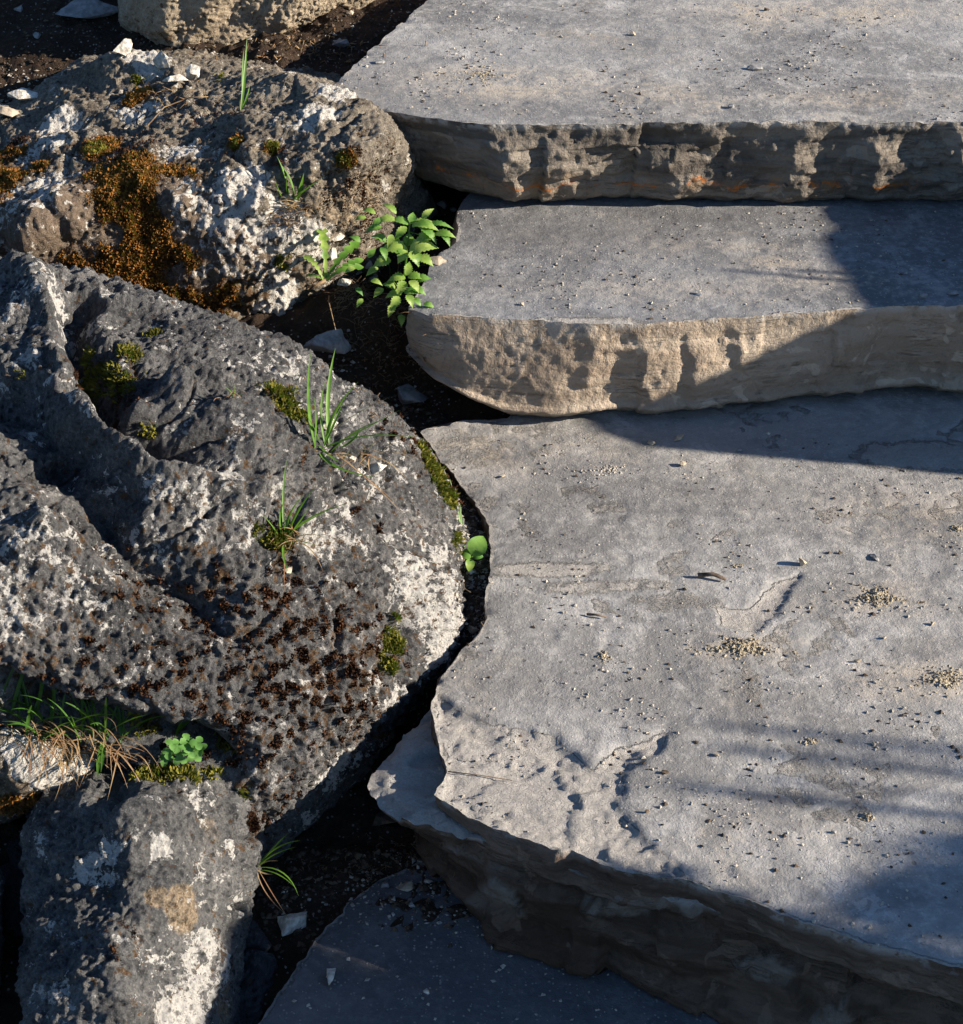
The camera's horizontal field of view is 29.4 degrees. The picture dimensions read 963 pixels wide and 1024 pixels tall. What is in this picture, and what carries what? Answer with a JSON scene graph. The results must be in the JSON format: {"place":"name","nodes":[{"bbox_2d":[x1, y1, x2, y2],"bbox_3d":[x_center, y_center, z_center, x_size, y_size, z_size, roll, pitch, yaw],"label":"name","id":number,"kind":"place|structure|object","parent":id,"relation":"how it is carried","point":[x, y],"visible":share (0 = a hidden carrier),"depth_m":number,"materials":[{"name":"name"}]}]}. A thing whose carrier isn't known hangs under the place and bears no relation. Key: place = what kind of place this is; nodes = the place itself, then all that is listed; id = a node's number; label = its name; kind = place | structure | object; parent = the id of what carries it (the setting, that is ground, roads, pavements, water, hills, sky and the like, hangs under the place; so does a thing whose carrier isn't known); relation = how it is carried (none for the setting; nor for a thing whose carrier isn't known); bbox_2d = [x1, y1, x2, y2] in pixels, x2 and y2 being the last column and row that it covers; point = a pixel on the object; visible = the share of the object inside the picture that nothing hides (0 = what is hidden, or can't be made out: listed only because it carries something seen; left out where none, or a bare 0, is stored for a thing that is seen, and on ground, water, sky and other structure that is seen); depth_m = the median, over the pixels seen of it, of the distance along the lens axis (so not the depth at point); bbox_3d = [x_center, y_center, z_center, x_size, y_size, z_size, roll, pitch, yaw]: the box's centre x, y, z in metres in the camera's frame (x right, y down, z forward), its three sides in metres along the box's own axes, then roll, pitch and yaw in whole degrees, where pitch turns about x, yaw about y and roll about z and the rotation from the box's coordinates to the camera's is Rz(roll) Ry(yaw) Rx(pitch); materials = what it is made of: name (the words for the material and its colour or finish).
{"place":"outdoors","nodes":[
{"label":"outdoors","id":0,"kind":"place"},
{"bbox_2d":[0,0,510,1023],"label":"ground","id":1,"kind":"structure","parent":0,"point":[346,820],"depth_m":2.42,"materials":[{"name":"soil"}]},
{"bbox_2d":[14,5,22,11],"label":"pebble","id":2,"kind":"object","parent":1,"relation":"on","point":[19,8],"visible":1,"depth_m":2.98,"materials":[{"name":"grey stone"}]},
{"bbox_2d":[33,32,40,38],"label":"pebble","id":3,"kind":"object","parent":1,"relation":"on","point":[36,35],"visible":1,"depth_m":2.90,"materials":[{"name":"grey stone"}]},
{"bbox_2d":[0,727,95,823],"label":"boulder","id":4,"kind":"object","parent":1,"relation":"on","point":[15,774],"visible":0.56,"depth_m":1.78,"materials":[{"name":"stone"}]},
{"bbox_2d":[0,791,41,816],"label":"moss","id":5,"kind":"object","parent":4,"relation":"on","point":[33,800],"visible":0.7,"depth_m":1.80,"materials":[{"name":"brown plant"}]},
{"bbox_2d":[55,0,118,18],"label":"stone chip","id":6,"kind":"object","parent":1,"relation":"on","point":[89,9],"visible":0.99,"depth_m":2.95,"materials":[{"name":"grey stone"}]},
{"bbox_2d":[14,765,266,1023],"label":"boulder","id":7,"kind":"object","parent":1,"relation":"on","point":[169,870],"visible":0.89,"depth_m":1.72,"materials":[{"name":"grey stone"}]},
{"bbox_2d":[0,668,167,799],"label":"grass tuft","id":8,"kind":"object","parent":7,"relation":"on","point":[31,709],"visible":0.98,"depth_m":1.78,"materials":[{"name":"green plant"}]},
{"bbox_2d":[159,733,206,766],"bbox_3d":[-0.293,0.233,1.796,0.036,0.031,0.040,28,43,34],"label":"clover","id":9,"kind":"object","parent":7,"relation":"on","point":[191,748],"visible":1,"depth_m":1.79,"materials":[{"name":"green plant"}]},
{"bbox_2d":[102,807,268,960],"bbox_3d":[-0.280,0.352,1.756,0.058,0.068,0.260,17,39,23],"label":"moss","id":10,"kind":"object","parent":7,"relation":"on","point":[253,822],"visible":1,"depth_m":1.82,"materials":[{"name":"plant"}]},
{"bbox_2d":[128,761,251,801],"bbox_3d":[-0.287,0.263,1.820,0.119,0.059,0.067,0,35,0],"label":"moss","id":11,"kind":"object","parent":7,"relation":"on","point":[169,771],"visible":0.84,"depth_m":1.80,"materials":[{"name":"plant"}]},
{"bbox_2d":[0,48,437,320],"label":"boulder","id":12,"kind":"object","parent":1,"relation":"on","point":[221,212],"visible":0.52,"depth_m":2.44,"materials":[{"name":"stone"}]},
{"bbox_2d":[0,106,19,116],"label":"stone chip","id":13,"kind":"object","parent":12,"relation":"on","point":[8,111],"visible":1,"depth_m":2.63,"materials":[{"name":"white stone"}]},
{"bbox_2d":[7,88,37,100],"bbox_3d":[-0.673,-0.609,2.696,0.047,0.020,0.028,0,35,0],"label":"stone chip","id":14,"kind":"object","parent":12,"relation":"on","point":[23,94],"visible":1,"depth_m":2.69,"materials":[{"name":"stone"}]},
{"bbox_2d":[113,38,131,55],"bbox_3d":[-0.513,-0.667,2.642,0.023,0.027,0.030,10,36,14],"label":"stone chip","id":15,"kind":"object","parent":12,"relation":"on","point":[124,47],"visible":1,"depth_m":2.64,"materials":[{"name":"stone"}]},
{"bbox_2d":[152,50,169,69],"bbox_3d":[-0.458,-0.642,2.622,0.019,0.029,0.024,-23,41,-29],"label":"stone chip","id":16,"kind":"object","parent":12,"relation":"on","point":[159,60],"visible":1,"depth_m":2.62,"materials":[{"name":"stone"}]},
{"bbox_2d":[141,96,207,132],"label":"twig","id":17,"kind":"object","parent":12,"relation":"on","point":[169,105],"visible":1,"depth_m":2.54,"materials":[{"name":"brown wood"}]},
{"bbox_2d":[163,74,188,81],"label":"stone chip","id":18,"kind":"object","parent":12,"relation":"on","point":[178,77],"visible":1,"depth_m":2.57,"materials":[{"name":"stone"}]},
{"bbox_2d":[142,79,210,111],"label":"roots","id":19,"kind":"object","parent":12,"relation":"on","point":[156,93],"visible":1,"depth_m":2.56,"materials":[{"name":"plant"}]},
{"bbox_2d":[0,85,359,316],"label":"moss","id":20,"kind":"object","parent":12,"relation":"on","point":[132,167],"visible":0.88,"depth_m":2.41,"materials":[{"name":"brown plant"}]},
{"bbox_2d":[185,64,199,80],"bbox_3d":[-0.408,-0.618,2.598,0.022,0.026,0.017,0,35,0],"label":"stone chip","id":21,"kind":"object","parent":12,"relation":"on","point":[193,72],"visible":1,"depth_m":2.60,"materials":[{"name":"stone"}]},
{"bbox_2d":[0,87,410,296],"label":"moss","id":22,"kind":"object","parent":12,"relation":"on","point":[123,149],"visible":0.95,"depth_m":2.44,"materials":[{"name":"plant"}]},
{"bbox_2d":[83,72,351,286],"bbox_3d":[-0.344,-0.425,2.558,0.443,0.285,0.248,16,38,22],"label":"moss","id":23,"kind":"object","parent":12,"relation":"on","point":[273,145],"visible":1,"depth_m":2.42,"materials":[{"name":"plant"}]},
{"bbox_2d":[240,42,249,109],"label":"grass tuft","id":24,"kind":"object","parent":12,"relation":"on","point":[244,67],"visible":1,"depth_m":2.50,"materials":[{"name":"green plant"}]},
{"bbox_2d":[264,206,320,237],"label":"roots","id":25,"kind":"object","parent":12,"relation":"on","point":[288,221],"visible":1,"depth_m":2.39,"materials":[{"name":"brown plant"}]},
{"bbox_2d":[265,157,321,217],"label":"grass tuft","id":26,"kind":"object","parent":12,"relation":"on","point":[298,195],"visible":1,"depth_m":2.38,"materials":[{"name":"green plant"}]},
{"bbox_2d":[309,234,318,242],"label":"stone chip","id":27,"kind":"object","parent":12,"relation":"on","point":[313,237],"visible":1,"depth_m":2.41,"materials":[{"name":"stone"}]},
{"bbox_2d":[328,247,336,259],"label":"stone chip","id":28,"kind":"object","parent":12,"relation":"on","point":[332,253],"visible":0.72,"depth_m":2.44,"materials":[{"name":"stone"}]},
{"bbox_2d":[303,228,363,290],"bbox_3d":[-0.193,-0.320,2.422,0.080,0.100,0.085,0,35,0],"label":"dandelion","id":29,"kind":"object","parent":12,"relation":"on","point":[323,238],"visible":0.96,"depth_m":2.39,"materials":[{"name":"green plant"}]},
{"bbox_2d":[332,233,345,240],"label":"stone chip","id":30,"kind":"object","parent":12,"relation":"on","point":[339,236],"visible":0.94,"depth_m":2.44,"materials":[{"name":"stone"}]},
{"bbox_2d":[364,260,372,268],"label":"stone chip","id":31,"kind":"object","parent":12,"relation":"on","point":[368,264],"visible":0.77,"depth_m":2.55,"materials":[{"name":"stone"}]},
{"bbox_2d":[0,249,469,865],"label":"boulder","id":32,"kind":"object","parent":1,"relation":"on","point":[188,493],"visible":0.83,"depth_m":1.88,"materials":[{"name":"stone"}]},
{"bbox_2d":[175,720,189,735],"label":"grass tuft","id":33,"kind":"object","parent":32,"relation":"on","point":[180,727],"visible":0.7,"depth_m":1.81,"materials":[{"name":"green plant"}]},
{"bbox_2d":[214,388,246,399],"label":"grass tuft","id":34,"kind":"object","parent":32,"relation":"on","point":[233,394],"visible":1,"depth_m":1.90,"materials":[{"name":"green plant"}]},
{"bbox_2d":[0,353,464,836],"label":"moss","id":35,"kind":"object","parent":32,"relation":"on","point":[289,626],"visible":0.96,"depth_m":1.83,"materials":[{"name":"brown plant"}]},
{"bbox_2d":[13,327,465,755],"bbox_3d":[-0.252,0.010,1.923,0.472,0.280,0.457,0,35,0],"label":"moss","id":36,"kind":"object","parent":32,"relation":"on","point":[395,641],"visible":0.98,"depth_m":1.96,"materials":[{"name":"green plant"}]},
{"bbox_2d":[282,566,292,573],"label":"stone chip","id":37,"kind":"object","parent":32,"relation":"on","point":[289,570],"visible":0.99,"depth_m":1.86,"materials":[{"name":"white stone"}]},
{"bbox_2d":[265,461,346,581],"bbox_3d":[-0.185,0.010,1.859,0.100,0.086,0.090,-28,44,-34],"label":"grass tuft","id":38,"kind":"object","parent":32,"relation":"on","point":[285,527],"visible":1,"depth_m":1.87,"materials":[{"name":"green plant"}]},
{"bbox_2d":[323,419,337,429],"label":"stone chip","id":39,"kind":"object","parent":32,"relation":"on","point":[324,425],"visible":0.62,"depth_m":2.01,"materials":[{"name":"stone"}]},
{"bbox_2d":[348,456,356,462],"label":"stone chip","id":40,"kind":"object","parent":32,"relation":"on","point":[351,458],"visible":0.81,"depth_m":2.00,"materials":[{"name":"stone"}]},
{"bbox_2d":[356,468,365,475],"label":"stone chip","id":41,"kind":"object","parent":32,"relation":"on","point":[362,471],"visible":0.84,"depth_m":2.02,"materials":[{"name":"stone"}]},
{"bbox_2d":[307,348,418,514],"bbox_3d":[-0.127,-0.090,1.962,0.141,0.155,0.096,21,40,27],"label":"grass tuft","id":42,"kind":"object","parent":32,"relation":"on","point":[329,429],"visible":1,"depth_m":1.97,"materials":[{"name":"green plant"}]},
{"bbox_2d":[370,462,386,473],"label":"stone chip","id":43,"kind":"object","parent":32,"relation":"on","point":[376,467],"visible":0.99,"depth_m":2.02,"materials":[{"name":"stone"}]},
{"bbox_2d":[450,481,464,546],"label":"grass tuft","id":44,"kind":"object","parent":32,"relation":"on","point":[460,517],"visible":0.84,"depth_m":2.13,"materials":[{"name":"green plant"}]},
{"bbox_2d":[118,0,374,46],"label":"boulder","id":45,"kind":"object","parent":1,"relation":"on","point":[174,23],"visible":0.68,"depth_m":2.85,"materials":[{"name":"beige stone"}]},
{"bbox_2d":[239,920,277,1023],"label":"boulder","id":46,"kind":"object","parent":1,"relation":"on","point":[260,967],"visible":0.48,"depth_m":1.83,"materials":[{"name":"stone"}]},
{"bbox_2d":[257,835,299,915],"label":"grass tuft","id":47,"kind":"object","parent":1,"relation":"on","point":[262,861],"visible":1,"depth_m":1.83,"materials":[{"name":"green plant"}]},
{"bbox_2d":[277,911,306,936],"bbox_3d":[-0.191,0.418,1.870,0.032,0.019,0.025,-9,36,-12],"label":"stone chip","id":48,"kind":"object","parent":1,"relation":"on","point":[289,923],"visible":1,"depth_m":1.86,"materials":[{"name":"stone"}]},
{"bbox_2d":[211,26,425,68],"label":"roots","id":49,"kind":"object","parent":1,"relation":"on","point":[299,41],"visible":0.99,"depth_m":2.85,"materials":[{"name":"plant"}]},
{"bbox_2d":[303,329,350,353],"bbox_3d":[-0.202,-0.219,2.393,0.064,0.030,0.023,-4,35,-6],"label":"stone chip","id":50,"kind":"object","parent":1,"relation":"on","point":[330,341],"visible":0.97,"depth_m":2.39,"materials":[{"name":"grey stone"}]},
{"bbox_2d":[328,296,335,329],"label":"twig","id":51,"kind":"object","parent":1,"relation":"on","point":[330,310],"visible":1,"depth_m":2.39,"materials":[{"name":"brown wood"}]},
{"bbox_2d":[332,39,349,47],"bbox_3d":[-0.219,-0.729,2.859,0.028,0.013,0.015,-6,35,-9],"label":"pebble","id":52,"kind":"object","parent":1,"relation":"on","point":[342,43],"visible":1,"depth_m":2.86,"materials":[{"name":"grey stone"}]},
{"bbox_2d":[337,278,350,286],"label":"stone chip","id":53,"kind":"object","parent":1,"relation":"on","point":[343,281],"visible":1,"depth_m":2.45,"materials":[{"name":"stone"}]},
{"bbox_2d":[318,269,390,329],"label":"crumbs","id":54,"kind":"object","parent":1,"relation":"on","point":[347,289],"visible":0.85,"depth_m":2.45,"materials":[{"name":"brown soil"}]},
{"bbox_2d":[245,832,482,901],"bbox_3d":[-0.116,0.345,1.880,0.234,0.114,0.152,0,35,0],"label":"grit","id":55,"kind":"object","parent":1,"relation":"on","point":[359,867],"visible":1,"depth_m":1.92,"materials":[{"name":"black gravel"}]},
{"bbox_2d":[368,274,377,282],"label":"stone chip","id":56,"kind":"object","parent":1,"relation":"on","point":[371,278],"visible":0.63,"depth_m":2.58,"materials":[{"name":"stone"}]},
{"bbox_2d":[372,812,396,825],"bbox_3d":[-0.102,0.328,1.972,0.030,0.008,0.019,0,35,0],"label":"stone chip","id":57,"kind":"object","parent":1,"relation":"on","point":[382,818],"visible":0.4,"depth_m":1.97,"materials":[{"name":"grey stone"}]},
{"bbox_2d":[363,242,424,288],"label":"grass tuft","id":58,"kind":"object","parent":1,"relation":"on","point":[397,271],"visible":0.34,"depth_m":2.58,"materials":[{"name":"green plant"}]},
{"bbox_2d":[380,293,411,322],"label":"roots","id":59,"kind":"object","parent":1,"relation":"on","point":[402,308],"visible":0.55,"depth_m":2.41,"materials":[{"name":"plant"}]},
{"bbox_2d":[350,319,444,426],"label":"crumbs","id":60,"kind":"object","parent":1,"relation":"on","point":[393,358],"visible":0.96,"depth_m":2.42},
{"bbox_2d":[345,204,455,326],"bbox_3d":[-0.090,-0.296,2.322,0.118,0.191,0.148,15,38,20],"label":"leafy plant","id":61,"kind":"object","parent":1,"relation":"on","point":[417,247],"visible":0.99,"depth_m":2.28,"materials":[{"name":"green plant"}]},
{"bbox_2d":[397,384,427,403],"bbox_3d":[-0.091,-0.154,2.427,0.040,0.024,0.045,10,36,14],"label":"stone chip","id":62,"kind":"object","parent":1,"relation":"on","point":[408,394],"visible":1,"depth_m":2.42,"materials":[{"name":"grey stone"}]},
{"bbox_2d":[436,200,447,208],"bbox_3d":[-0.057,-0.447,2.663,0.016,0.013,0.013,9,36,13],"label":"pebble","id":63,"kind":"object","parent":1,"relation":"on","point":[443,204],"visible":1,"depth_m":2.66,"materials":[{"name":"grey stone"}]},
{"bbox_2d":[453,494,489,639],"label":"gravel","id":64,"kind":"structure","parent":1,"relation":"on","point":[471,577],"depth_m":2.12,"materials":[{"name":"grey gravel"}]},
{"bbox_2d":[466,625,478,633],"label":"stone chip","id":65,"kind":"object","parent":1,"relation":"on","point":[472,630],"visible":1,"depth_m":2.06,"materials":[{"name":"grey stone"}]},
{"bbox_2d":[461,536,486,570],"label":"seedling","id":66,"kind":"object","parent":1,"relation":"on","point":[476,548],"visible":0.97,"depth_m":2.11,"materials":[{"name":"green plant"}]},
{"bbox_2d":[258,861,720,1023],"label":"stone step","id":67,"kind":"object","parent":1,"relation":"on","point":[458,984],"visible":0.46,"depth_m":1.79,"materials":[{"name":"grey stone"}]},
{"bbox_2d":[327,968,335,984],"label":"stone chip","id":68,"kind":"object","parent":67,"relation":"on","point":[330,974],"visible":1,"depth_m":1.79,"materials":[{"name":"stone"}]},
{"bbox_2d":[381,881,388,887],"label":"pebble","id":69,"kind":"object","parent":67,"relation":"on","point":[385,884],"visible":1,"depth_m":1.90,"materials":[{"name":"grey stone"}]},
{"bbox_2d":[396,881,413,891],"bbox_3d":[-0.079,0.387,1.897,0.019,0.005,0.013,0,35,0],"label":"pebble","id":70,"kind":"object","parent":67,"relation":"on","point":[406,886],"visible":1,"depth_m":1.89,"materials":[{"name":"beige stone"}]},
{"bbox_2d":[281,874,616,1020],"bbox_3d":[-0.039,0.444,1.846,0.338,0.040,0.196,0,35,0],"label":"grit","id":71,"kind":"object","parent":67,"relation":"on","point":[502,966],"visible":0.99,"depth_m":1.86,"materials":[{"name":"grey gravel"}]},
{"bbox_2d":[367,387,962,1023],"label":"stone step","id":72,"kind":"object","parent":1,"relation":"on","point":[571,881],"visible":0.97,"depth_m":1.90,"materials":[{"name":"grey stone"}]},
{"bbox_2d":[448,771,511,780],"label":"twig","id":73,"kind":"object","parent":72,"relation":"on","point":[478,775],"visible":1,"depth_m":1.83,"materials":[{"name":"wood"}]},
{"bbox_2d":[533,460,641,476],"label":"crumbs","id":74,"kind":"object","parent":72,"relation":"on","point":[609,469],"visible":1,"depth_m":2.27,"materials":[{"name":"beige stone"}]},
{"bbox_2d":[587,613,606,617],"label":"twig","id":75,"kind":"object","parent":72,"relation":"on","point":[591,614],"visible":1,"depth_m":2.03,"materials":[{"name":"wood"}]},
{"bbox_2d":[593,649,612,663],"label":"crumbs","id":76,"kind":"object","parent":72,"relation":"on","point":[604,656],"visible":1,"depth_m":1.97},
{"bbox_2d":[647,439,654,444],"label":"pebble","id":77,"kind":"object","parent":72,"relation":"on","point":[650,442],"visible":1,"depth_m":2.32,"materials":[{"name":"beige stone"}]},
{"bbox_2d":[674,434,683,440],"bbox_3d":[0.249,-0.095,2.329,0.010,0.004,0.018,15,38,20],"label":"pebble","id":78,"kind":"object","parent":72,"relation":"on","point":[678,437],"visible":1,"depth_m":2.33,"materials":[{"name":"beige stone"}]},
{"bbox_2d":[406,193,962,417],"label":"stone step","id":79,"kind":"object","parent":72,"relation":"on","point":[478,342],"visible":0.95,"depth_m":2.35,"materials":[{"name":"grey stone"}]},
{"bbox_2d":[431,255,447,265],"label":"stone chip","id":80,"kind":"object","parent":79,"relation":"on","point":[438,260],"visible":0.94,"depth_m":2.39,"materials":[{"name":"beige stone"}]},
{"bbox_2d":[335,0,962,202],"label":"stone step","id":81,"kind":"object","parent":79,"relation":"on","point":[830,140],"visible":0.93,"depth_m":2.52,"materials":[{"name":"grey stone"}]},
{"bbox_2d":[376,59,384,63],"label":"pebble","id":82,"kind":"object","parent":81,"relation":"on","point":[380,61],"visible":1,"depth_m":2.61,"materials":[{"name":"grey stone"}]},
{"bbox_2d":[433,62,534,86],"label":"crumbs","id":83,"kind":"object","parent":81,"relation":"on","point":[487,73],"visible":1,"depth_m":2.57,"materials":[{"name":"beige stone"}]},
{"bbox_2d":[340,0,962,120],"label":"grit","id":84,"kind":"object","parent":81,"relation":"on","point":[614,95],"visible":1,"depth_m":2.61,"materials":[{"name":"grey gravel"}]},
{"bbox_2d":[747,65,762,70],"bbox_3d":[0.386,-0.626,2.590,0.023,0.007,0.014,7,36,10],"label":"pebble","id":85,"kind":"object","parent":81,"relation":"on","point":[753,67],"visible":1,"depth_m":2.59,"materials":[{"name":"grey stone"}]},
{"bbox_2d":[432,211,960,318],"bbox_3d":[0.293,-0.326,2.400,0.714,0.006,0.306,0,35,0],"label":"grit","id":86,"kind":"object","parent":79,"relation":"on","point":[646,307],"visible":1,"depth_m":2.39,"materials":[{"name":"grey gravel"}]},
{"bbox_2d":[919,292,927,298],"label":"pebble","id":87,"kind":"object","parent":79,"relation":"on","point":[923,295],"visible":1,"depth_m":2.32,"materials":[{"name":"grey stone"}]},
{"bbox_2d":[946,290,958,294],"bbox_3d":[0.597,-0.278,2.328,0.017,0.008,0.010,0,35,0],"label":"pebble","id":88,"kind":"object","parent":79,"relation":"on","point":[953,292],"visible":1,"depth_m":2.33,"materials":[{"name":"grey stone"}]},
{"bbox_2d":[429,437,962,946],"bbox_3d":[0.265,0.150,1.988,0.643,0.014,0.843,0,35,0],"label":"grit","id":89,"kind":"object","parent":72,"relation":"on","point":[729,691],"visible":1,"depth_m":1.91,"materials":[{"name":"grey gravel"}]},
{"bbox_2d":[697,572,725,580],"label":"twig","id":90,"kind":"object","parent":72,"relation":"on","point":[709,574],"visible":1,"depth_m":2.08,"materials":[{"name":"wood"}]},
{"bbox_2d":[723,563,743,567],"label":"crumbs","id":91,"kind":"object","parent":72,"relation":"on","point":[736,566],"visible":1,"depth_m":2.11,"materials":[{"name":"beige stone"}]},
{"bbox_2d":[687,630,796,663],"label":"crumbs","id":92,"kind":"object","parent":72,"relation":"on","point":[742,646],"visible":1,"depth_m":1.98,"materials":[{"name":"beige gravel"}]},
{"bbox_2d":[799,557,806,565],"bbox_3d":[0.369,0.057,2.108,0.010,0.013,0.009,0,35,0],"label":"pebble","id":93,"kind":"object","parent":72,"relation":"on","point":[802,562],"visible":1,"depth_m":2.10,"materials":[{"name":"beige stone"}]},
{"bbox_2d":[799,736,818,745],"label":"crumbs","id":94,"kind":"object","parent":72,"relation":"on","point":[811,741],"visible":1,"depth_m":1.86,"materials":[{"name":"beige stone"}]},
{"bbox_2d":[852,811,874,822],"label":"crumbs","id":95,"kind":"object","parent":72,"relation":"on","point":[865,816],"visible":1,"depth_m":1.77,"materials":[{"name":"beige stone"}]},
{"bbox_2d":[869,554,878,561],"bbox_3d":[0.453,0.052,2.119,0.012,0.005,0.015,0,35,0],"label":"pebble","id":96,"kind":"object","parent":72,"relation":"on","point":[874,556],"visible":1,"depth_m":2.12,"materials":[{"name":"grey stone"}]},
{"bbox_2d":[836,584,918,611],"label":"crumbs","id":97,"kind":"object","parent":72,"relation":"on","point":[875,595],"visible":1,"depth_m":2.06,"materials":[{"name":"beige gravel"}]},
{"bbox_2d":[896,660,962,699],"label":"crumbs","id":98,"kind":"object","parent":72,"relation":"on","point":[942,676],"visible":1,"depth_m":1.94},
{"bbox_2d":[940,523,962,535],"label":"crumbs","id":99,"kind":"object","parent":72,"relation":"on","point":[958,528],"visible":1,"depth_m":2.17,"materials":[{"name":"beige stone"}]}
]}

